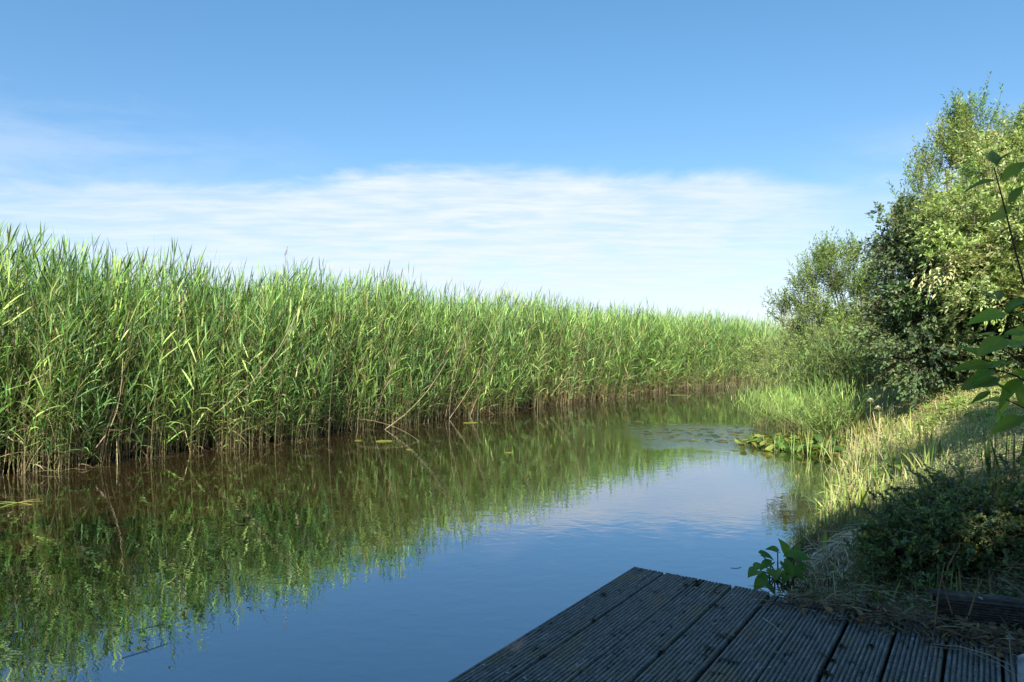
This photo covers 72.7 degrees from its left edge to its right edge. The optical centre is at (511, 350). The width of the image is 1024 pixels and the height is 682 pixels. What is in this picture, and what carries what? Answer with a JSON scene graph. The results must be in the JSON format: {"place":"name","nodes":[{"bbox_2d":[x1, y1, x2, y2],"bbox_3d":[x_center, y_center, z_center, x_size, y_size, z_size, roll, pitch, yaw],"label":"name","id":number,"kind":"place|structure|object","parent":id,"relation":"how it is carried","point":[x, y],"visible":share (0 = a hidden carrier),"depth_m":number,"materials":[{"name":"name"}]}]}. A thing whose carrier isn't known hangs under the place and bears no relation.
{"place":"outdoors","nodes":[
{"label":"outdoors","id":0,"kind":"place"},
{"bbox_2d":[65,388,704,469],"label":"floating litter","id":1,"kind":"object","parent":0,"point":[336,432],"visible":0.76,"depth_m":10.93,"materials":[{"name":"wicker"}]},
{"bbox_2d":[0,382,845,681],"bbox_3d":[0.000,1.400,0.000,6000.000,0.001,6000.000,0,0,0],"label":"water","id":2,"kind":"structure","parent":0,"point":[446,548],"depth_m":5.23,"materials":[{"name":"blue liquid"}]},
{"bbox_2d":[0,498,42,507],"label":"floating reed shoot","id":3,"kind":"object","parent":2,"relation":"on","point":[19,502],"visible":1,"depth_m":6.35,"materials":[{"name":"green plant"}]},
{"bbox_2d":[35,298,78,468],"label":"reed plant","id":4,"kind":"object","parent":2,"relation":"on","point":[43,402],"visible":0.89,"depth_m":7.90,"materials":[{"name":"green plant"}]},
{"bbox_2d":[64,322,110,466],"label":"reed plant","id":5,"kind":"object","parent":2,"relation":"on","point":[82,374],"visible":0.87,"depth_m":8.25,"materials":[{"name":"green plant"}]},
{"bbox_2d":[98,308,163,461],"bbox_3d":[-4.591,0.453,8.423,0.872,1.976,0.555,0,0,39],"label":"reed plant","id":6,"kind":"object","parent":2,"relation":"on","point":[127,378],"visible":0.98,"depth_m":8.46,"materials":[{"name":"green plant"}]},
{"bbox_2d":[139,313,180,458],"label":"reed plant","id":7,"kind":"object","parent":2,"relation":"on","point":[161,358],"visible":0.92,"depth_m":8.84,"materials":[{"name":"green plant"}]},
{"bbox_2d":[173,325,214,456],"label":"reed plant","id":8,"kind":"object","parent":2,"relation":"on","point":[187,377],"visible":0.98,"depth_m":9.01,"materials":[{"name":"green plant"}]},
{"bbox_2d":[221,307,247,452],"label":"reed plant","id":9,"kind":"object","parent":2,"relation":"on","point":[230,388],"visible":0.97,"depth_m":9.45,"materials":[{"name":"green plant"}]},
{"bbox_2d":[230,293,296,451],"bbox_3d":[-3.451,0.311,9.709,0.900,2.259,0.380,0,0,-24],"label":"reed plant","id":10,"kind":"object","parent":2,"relation":"on","point":[259,359],"visible":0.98,"depth_m":9.65,"materials":[{"name":"green plant"}]},
{"bbox_2d":[267,315,294,436],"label":"reed plant","id":11,"kind":"object","parent":2,"relation":"on","point":[285,358],"visible":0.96,"depth_m":10.01,"materials":[{"name":"green plant"}]},
{"bbox_2d":[295,319,334,442],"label":"reed plant","id":12,"kind":"object","parent":2,"relation":"on","point":[300,407],"visible":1,"depth_m":10.32,"materials":[{"name":"green plant"}]},
{"bbox_2d":[320,314,351,440],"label":"reed plant","id":13,"kind":"object","parent":2,"relation":"on","point":[336,364],"visible":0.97,"depth_m":10.58,"materials":[{"name":"green plant"}]},
{"bbox_2d":[350,294,384,436],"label":"reed plant","id":14,"kind":"object","parent":2,"relation":"on","point":[373,337],"visible":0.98,"depth_m":11.29,"materials":[{"name":"green plant"}]},
{"bbox_2d":[376,320,403,399],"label":"reed plant","id":15,"kind":"object","parent":2,"relation":"on","point":[388,361],"visible":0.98,"depth_m":11.86,"materials":[{"name":"green plant"}]},
{"bbox_2d":[384,361,446,429],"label":"dry reed stalk","id":16,"kind":"object","parent":2,"relation":"in","point":[420,398],"visible":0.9,"depth_m":12.36,"materials":[{"name":"plant"}]},
{"bbox_2d":[0,218,839,475],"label":"reed","id":17,"kind":"object","parent":2,"relation":"in","point":[145,293],"depth_m":10.83,"materials":[{"name":"green plant"}]},
{"bbox_2d":[25,338,62,383],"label":"dry reed stalk","id":18,"kind":"object","parent":17,"relation":"on","point":[48,369],"visible":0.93,"depth_m":7.83,"materials":[{"name":"plant"}]},
{"bbox_2d":[78,306,107,389],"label":"dry reed stalk","id":19,"kind":"object","parent":17,"relation":"on","point":[98,353],"visible":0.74,"depth_m":8.52,"materials":[{"name":"plant"}]},
{"bbox_2d":[96,361,122,447],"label":"dry reed stalk","id":20,"kind":"object","parent":17,"relation":"on","point":[117,407],"visible":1,"depth_m":8.43,"materials":[{"name":"plant"}]},
{"bbox_2d":[221,307,300,408],"bbox_3d":[-3.499,0.103,9.697,1.079,1.432,0.024,0,0,-8],"label":"dry reed stalk","id":21,"kind":"object","parent":17,"relation":"on","point":[263,367],"visible":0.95,"depth_m":9.69,"materials":[{"name":"plant"}]},
{"bbox_2d":[415,300,439,425],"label":"reed plant","id":22,"kind":"object","parent":2,"relation":"on","point":[425,358],"visible":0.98,"depth_m":12.75,"materials":[{"name":"green plant"}]},
{"bbox_2d":[449,303,470,420],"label":"reed plant","id":23,"kind":"object","parent":2,"relation":"on","point":[456,350],"visible":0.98,"depth_m":13.12,"materials":[{"name":"green plant"}]},
{"bbox_2d":[450,309,504,417],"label":"dry reed stalk","id":24,"kind":"object","parent":2,"relation":"on","point":[478,372],"visible":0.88,"depth_m":14.16,"materials":[{"name":"plant"}]},
{"bbox_2d":[476,310,500,418],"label":"reed plant","id":25,"kind":"object","parent":2,"relation":"on","point":[484,360],"visible":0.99,"depth_m":13.98,"materials":[{"name":"green plant"}]},
{"bbox_2d":[500,322,521,399],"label":"reed plant","id":26,"kind":"object","parent":2,"relation":"on","point":[509,364],"visible":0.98,"depth_m":14.60,"materials":[{"name":"green plant"}]},
{"bbox_2d":[532,335,554,412],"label":"reed plant","id":27,"kind":"object","parent":2,"relation":"on","point":[542,365],"visible":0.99,"depth_m":15.50,"materials":[{"name":"green plant"}]},
{"bbox_2d":[565,313,589,404],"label":"reed plant","id":28,"kind":"object","parent":2,"relation":"on","point":[576,352],"visible":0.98,"depth_m":16.35,"materials":[{"name":"green plant"}]},
{"bbox_2d":[591,335,612,401],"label":"reed plant","id":29,"kind":"object","parent":2,"relation":"on","point":[601,363],"visible":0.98,"depth_m":17.65,"materials":[{"name":"green plant"}]},
{"bbox_2d":[622,322,641,400],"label":"reed plant","id":30,"kind":"object","parent":2,"relation":"on","point":[633,359],"visible":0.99,"depth_m":19.11,"materials":[{"name":"green plant"}]},
{"bbox_2d":[732,433,799,447],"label":"water lily clump","id":31,"kind":"object","parent":2,"relation":"on","point":[755,439],"visible":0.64,"depth_m":10.33,"materials":[{"name":"green plant"}]},
{"bbox_2d":[718,380,814,428],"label":"reed clump","id":32,"kind":"object","parent":2,"relation":"on","point":[762,418],"visible":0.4,"depth_m":12.87,"materials":[{"name":"green plant"}]},
{"bbox_2d":[773,436,782,450],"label":"waterside sprig","id":33,"kind":"object","parent":2,"relation":"on","point":[777,448],"visible":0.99,"depth_m":9.65,"materials":[{"name":"green plant"}]},
{"bbox_2d":[740,376,842,436],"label":"reed clump","id":34,"kind":"object","parent":2,"relation":"on","point":[779,411],"visible":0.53,"depth_m":11.40,"materials":[{"name":"green plant"}]},
{"bbox_2d":[786,436,800,453],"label":"waterside sprig","id":35,"kind":"object","parent":2,"relation":"on","point":[793,444],"visible":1,"depth_m":9.39,"materials":[{"name":"green plant"}]},
{"bbox_2d":[757,432,830,452],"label":"water lily clump","id":36,"kind":"object","parent":2,"relation":"on","point":[783,440],"visible":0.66,"depth_m":9.74,"materials":[{"name":"green plant"}]},
{"bbox_2d":[744,346,859,410],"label":"reed clump","id":37,"kind":"object","parent":2,"relation":"on","point":[800,376],"visible":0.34,"depth_m":15.27,"materials":[{"name":"green plant"}]},
{"bbox_2d":[815,433,831,457],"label":"waterside sprig","id":38,"kind":"object","parent":2,"relation":"on","point":[822,445],"visible":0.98,"depth_m":9.07,"materials":[{"name":"green plant"}]},
{"bbox_2d":[785,432,867,455],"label":"water lily clump","id":39,"kind":"object","parent":2,"relation":"on","point":[838,447],"visible":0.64,"depth_m":9.44,"materials":[{"name":"green plant"}]},
{"bbox_2d":[758,360,894,444],"bbox_3d":[4.525,0.788,10.344,1.853,1.287,2.132,0,0,0],"label":"reed clump","id":40,"kind":"object","parent":2,"relation":"on","point":[831,405],"visible":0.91,"depth_m":10.18,"materials":[{"name":"green plant"}]},
{"bbox_2d":[821,437,835,460],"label":"waterside sprig","id":41,"kind":"object","parent":2,"relation":"on","point":[829,450],"visible":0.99,"depth_m":8.77,"materials":[{"name":"green plant"}]},
{"bbox_2d":[821,466,838,486],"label":"waterside sprig","id":42,"kind":"object","parent":2,"relation":"on","point":[823,476],"visible":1,"depth_m":7.01,"materials":[{"name":"green plant"}]},
{"bbox_2d":[0,354,1023,681],"bbox_3d":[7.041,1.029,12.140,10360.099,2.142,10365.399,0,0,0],"label":"ground","id":43,"kind":"structure","parent":0,"point":[816,540],"depth_m":7.44,"materials":[{"name":"green plant"}]},
{"bbox_2d":[448,567,1022,681],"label":"jetty","id":44,"kind":"object","parent":43,"relation":"on","point":[644,613],"visible":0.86,"depth_m":2.36,"materials":[{"name":"grey wood"}]},
{"bbox_2d":[820,671,834,676],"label":"moss clump","id":45,"kind":"object","parent":44,"relation":"on","point":[826,673],"visible":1,"depth_m":2.14,"materials":[{"name":"plant"}]},
{"bbox_2d":[927,646,1016,675],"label":"dry stalk","id":46,"kind":"object","parent":44,"relation":"on","point":[975,654],"visible":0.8,"depth_m":2.26,"materials":[{"name":"plant"}]},
{"bbox_2d":[932,644,1012,665],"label":"dry stalk","id":47,"kind":"object","parent":44,"relation":"on","point":[973,650],"visible":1,"depth_m":2.27,"materials":[{"name":"plant"}]},
{"bbox_2d":[1006,633,1013,681],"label":"seed head stalk","id":48,"kind":"object","parent":44,"relation":"on","point":[1009,635],"visible":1,"depth_m":2.04,"materials":[{"name":"plant"}]},
{"bbox_2d":[721,319,829,387],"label":"willow scrub","id":49,"kind":"object","parent":43,"relation":"on","point":[778,352],"visible":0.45,"depth_m":20.77,"materials":[{"name":"green plant"}]},
{"bbox_2d":[748,538,813,595],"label":"broad leaved water plant","id":50,"kind":"object","parent":43,"relation":"on","point":[780,576],"visible":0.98,"depth_m":3.71,"materials":[{"name":"green plant"}]},
{"bbox_2d":[750,318,883,401],"bbox_3d":[6.294,0.174,13.969,2.847,1.812,3.208,0,0,0],"label":"reed clump","id":51,"kind":"object","parent":43,"relation":"on","point":[828,375],"visible":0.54,"depth_m":13.87,"materials":[{"name":"green plant"}]},
{"bbox_2d":[760,226,888,369],"bbox_3d":[7.266,-1.029,15.822,2.648,3.665,2.300,0,0,-13],"label":"young willow","id":52,"kind":"object","parent":43,"relation":"on","point":[835,279],"visible":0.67,"depth_m":15.86,"materials":[{"name":"green plant"}]},
{"bbox_2d":[822,531,834,550],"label":"iris shoot","id":53,"kind":"object","parent":43,"relation":"on","point":[825,537],"visible":0.21,"depth_m":4.29,"materials":[{"name":"green plant"}]},
{"bbox_2d":[771,515,891,595],"bbox_3d":[1.993,1.208,3.888,1.338,0.830,1.532,0,0,0],"label":"straw heap","id":54,"kind":"object","parent":43,"relation":"on","point":[820,559],"visible":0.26,"depth_m":3.90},
{"bbox_2d":[781,283,920,382],"bbox_3d":[7.053,-0.278,13.512,2.221,2.109,3.450,0,0,-12],"label":"leafy scrub","id":55,"kind":"object","parent":43,"relation":"on","point":[845,326],"visible":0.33,"depth_m":13.96,"materials":[{"name":"green plant"}]},
{"bbox_2d":[806,319,901,393],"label":"reed clump","id":56,"kind":"object","parent":43,"relation":"on","point":[861,363],"visible":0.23,"depth_m":12.82,"materials":[{"name":"green plant"}]},
{"bbox_2d":[854,483,867,512],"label":"iris shoot","id":57,"kind":"object","parent":43,"relation":"on","point":[863,492],"visible":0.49,"depth_m":5.26,"materials":[{"name":"green plant"}]},
{"bbox_2d":[858,421,872,437],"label":"iris shoot","id":58,"kind":"object","parent":43,"relation":"on","point":[865,428],"visible":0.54,"depth_m":9.37,"materials":[{"name":"green plant"}]},
{"bbox_2d":[867,398,873,435],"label":"cream flower","id":59,"kind":"object","parent":43,"relation":"on","point":[870,413],"visible":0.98,"depth_m":9.20,"materials":[{"name":"green plant"}]},
{"bbox_2d":[748,555,1023,667],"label":"leaf litter","id":60,"kind":"object","parent":43,"relation":"on","point":[986,633],"visible":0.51,"depth_m":2.65,"materials":[{"name":"plant"}]},
{"bbox_2d":[935,563,944,623],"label":"dry stalk","id":61,"kind":"object","parent":60,"relation":"on","point":[938,596],"visible":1,"depth_m":2.42,"materials":[{"name":"plant"}]},
{"bbox_2d":[942,543,959,613],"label":"dry stalk","id":62,"kind":"object","parent":60,"relation":"on","point":[943,581],"visible":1,"depth_m":2.42,"materials":[{"name":"plant"}]},
{"bbox_2d":[968,579,982,615],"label":"dry stalk","id":63,"kind":"object","parent":60,"relation":"on","point":[969,613],"visible":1,"depth_m":2.42,"materials":[{"name":"plant"}]},
{"bbox_2d":[878,449,909,479],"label":"leafy weed","id":64,"kind":"object","parent":43,"relation":"on","point":[893,458],"visible":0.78,"depth_m":5.83,"materials":[{"name":"green plant"}]},
{"bbox_2d":[885,437,902,467],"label":"iris shoot","id":65,"kind":"object","parent":43,"relation":"on","point":[895,456],"visible":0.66,"depth_m":6.23,"materials":[{"name":"green plant"}]},
{"bbox_2d":[856,193,932,391],"bbox_3d":[5.800,-0.771,10.168,1.457,3.082,1.230,0,0,0],"label":"bronze tipped bush","id":66,"kind":"object","parent":43,"relation":"on","point":[894,274],"visible":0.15,"depth_m":10.26,"materials":[{"name":"green plant"}]},
{"bbox_2d":[775,348,1023,615],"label":"bank grass","id":67,"kind":"structure","parent":43,"relation":"on","point":[829,516],"depth_m":6.07,"materials":[{"name":"green plant"}]},
{"bbox_2d":[819,481,994,593],"bbox_3d":[2.017,0.927,3.379,0.773,0.574,0.712,0,0,-12],"label":"spreading bush","id":68,"kind":"object","parent":43,"relation":"on","point":[891,553],"visible":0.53,"depth_m":3.27,"materials":[{"name":"green plant"}]},
{"bbox_2d":[821,368,1023,602],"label":"ground cover","id":69,"kind":"object","parent":43,"relation":"on","point":[1005,562],"visible":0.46,"depth_m":5.35,"materials":[{"name":"green plant"}]},
{"bbox_2d":[913,413,941,433],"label":"leafy weed","id":70,"kind":"object","parent":43,"relation":"on","point":[921,424],"visible":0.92,"depth_m":7.54,"materials":[{"name":"green plant"}]},
{"bbox_2d":[919,405,941,422],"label":"leafy weed","id":71,"kind":"object","parent":43,"relation":"on","point":[933,414],"visible":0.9,"depth_m":7.74,"materials":[{"name":"green plant"}]},
{"bbox_2d":[840,189,1023,416],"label":"dark glossy bush","id":72,"kind":"object","parent":43,"relation":"on","point":[942,355],"visible":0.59,"depth_m":9.41,"materials":[{"name":"green plant"}]},
{"bbox_2d":[916,404,948,416],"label":"leafy weed","id":73,"kind":"object","parent":43,"relation":"on","point":[928,408],"visible":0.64,"depth_m":8.29,"materials":[{"name":"green plant"}]},
{"bbox_2d":[844,465,1023,593],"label":"spreading bush","id":74,"kind":"object","parent":43,"relation":"on","point":[931,538],"visible":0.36,"depth_m":3.20,"materials":[{"name":"green plant"}]},
{"bbox_2d":[923,403,947,421],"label":"leafy weed","id":75,"kind":"object","parent":43,"relation":"on","point":[942,406],"visible":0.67,"depth_m":8.00,"materials":[{"name":"green plant"}]},
{"bbox_2d":[930,434,944,461],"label":"iris shoot","id":76,"kind":"object","parent":43,"relation":"on","point":[931,447],"visible":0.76,"depth_m":5.62,"materials":[{"name":"green plant"}]},
{"bbox_2d":[868,453,1023,574],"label":"spreading bush","id":77,"kind":"object","parent":43,"relation":"on","point":[1013,494],"visible":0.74,"depth_m":3.22,"materials":[{"name":"green plant"}]},
{"bbox_2d":[938,398,959,418],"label":"leafy weed","id":78,"kind":"object","parent":43,"relation":"on","point":[952,404],"visible":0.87,"depth_m":7.58,"materials":[{"name":"green plant"}]},
{"bbox_2d":[879,114,1023,336],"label":"pale leaved bush","id":79,"kind":"object","parent":43,"relation":"on","point":[975,238],"visible":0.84,"depth_m":8.98,"materials":[{"name":"green plant"}]},
{"bbox_2d":[887,71,1023,316],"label":"willow tree","id":80,"kind":"object","parent":43,"relation":"on","point":[963,116],"visible":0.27,"depth_m":12.93,"materials":[{"name":"green plant"}]},
{"bbox_2d":[943,390,969,406],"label":"leafy weed","id":81,"kind":"object","parent":43,"relation":"on","point":[955,399],"visible":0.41,"depth_m":8.03,"materials":[{"name":"green plant"}]},
{"bbox_2d":[944,394,973,412],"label":"leafy weed","id":82,"kind":"object","parent":43,"relation":"on","point":[957,399],"visible":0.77,"depth_m":7.57,"materials":[{"name":"green plant"}]},
{"bbox_2d":[954,398,979,419],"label":"leafy weed","id":83,"kind":"object","parent":43,"relation":"on","point":[961,402],"visible":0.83,"depth_m":6.97,"materials":[{"name":"green plant"}]},
{"bbox_2d":[930,588,1023,635],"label":"retaining board","id":84,"kind":"object","parent":43,"relation":"on","point":[990,608],"visible":0.62,"depth_m":2.54,"materials":[{"name":"wood"}]},
{"bbox_2d":[968,387,999,411],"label":"leafy weed","id":85,"kind":"object","parent":43,"relation":"on","point":[986,389],"visible":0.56,"depth_m":6.91,"materials":[{"name":"green plant"}]},
{"bbox_2d":[950,150,1023,434],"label":"dogwood","id":86,"kind":"object","parent":43,"relation":"on","point":[981,377],"visible":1,"depth_m":1.44,"materials":[{"name":"green plant"}]},
{"bbox_2d":[980,427,999,474],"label":"iris shoot","id":87,"kind":"object","parent":43,"relation":"on","point":[988,455],"visible":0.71,"depth_m":4.13,"materials":[{"name":"green plant"}]},
{"bbox_2d":[956,102,1023,182],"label":"grey willow tree","id":88,"kind":"object","parent":43,"relation":"on","point":[1011,131],"visible":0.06,"depth_m":13.40,"materials":[{"name":"green plant"}]},
{"bbox_2d":[980,403,1008,424],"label":"leafy weed","id":89,"kind":"object","parent":43,"relation":"on","point":[988,414],"visible":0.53,"depth_m":5.89,"materials":[{"name":"green plant"}]},
{"bbox_2d":[1005,431,1023,468],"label":"iris shoot","id":90,"kind":"object","parent":43,"relation":"on","point":[1021,464],"visible":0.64,"depth_m":3.91,"materials":[{"name":"green plant"}]},
{"bbox_2d":[1017,653,1023,681],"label":"grey post","id":91,"kind":"object","parent":43,"relation":"on","point":[1020,668],"visible":1,"depth_m":1.88,"materials":[{"name":"metal"}]},
{"bbox_2d":[0,0,1023,349],"label":"sky","id":92,"kind":"structure","parent":0,"point":[676,154],"materials":[{"name":"blue"}]},
{"bbox_2d":[801,432,812,454],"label":"waterside sprig","id":93,"kind":"object","parent":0,"point":[807,441],"visible":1,"depth_m":9.27,"materials":[{"name":"green plant"}]}
]}

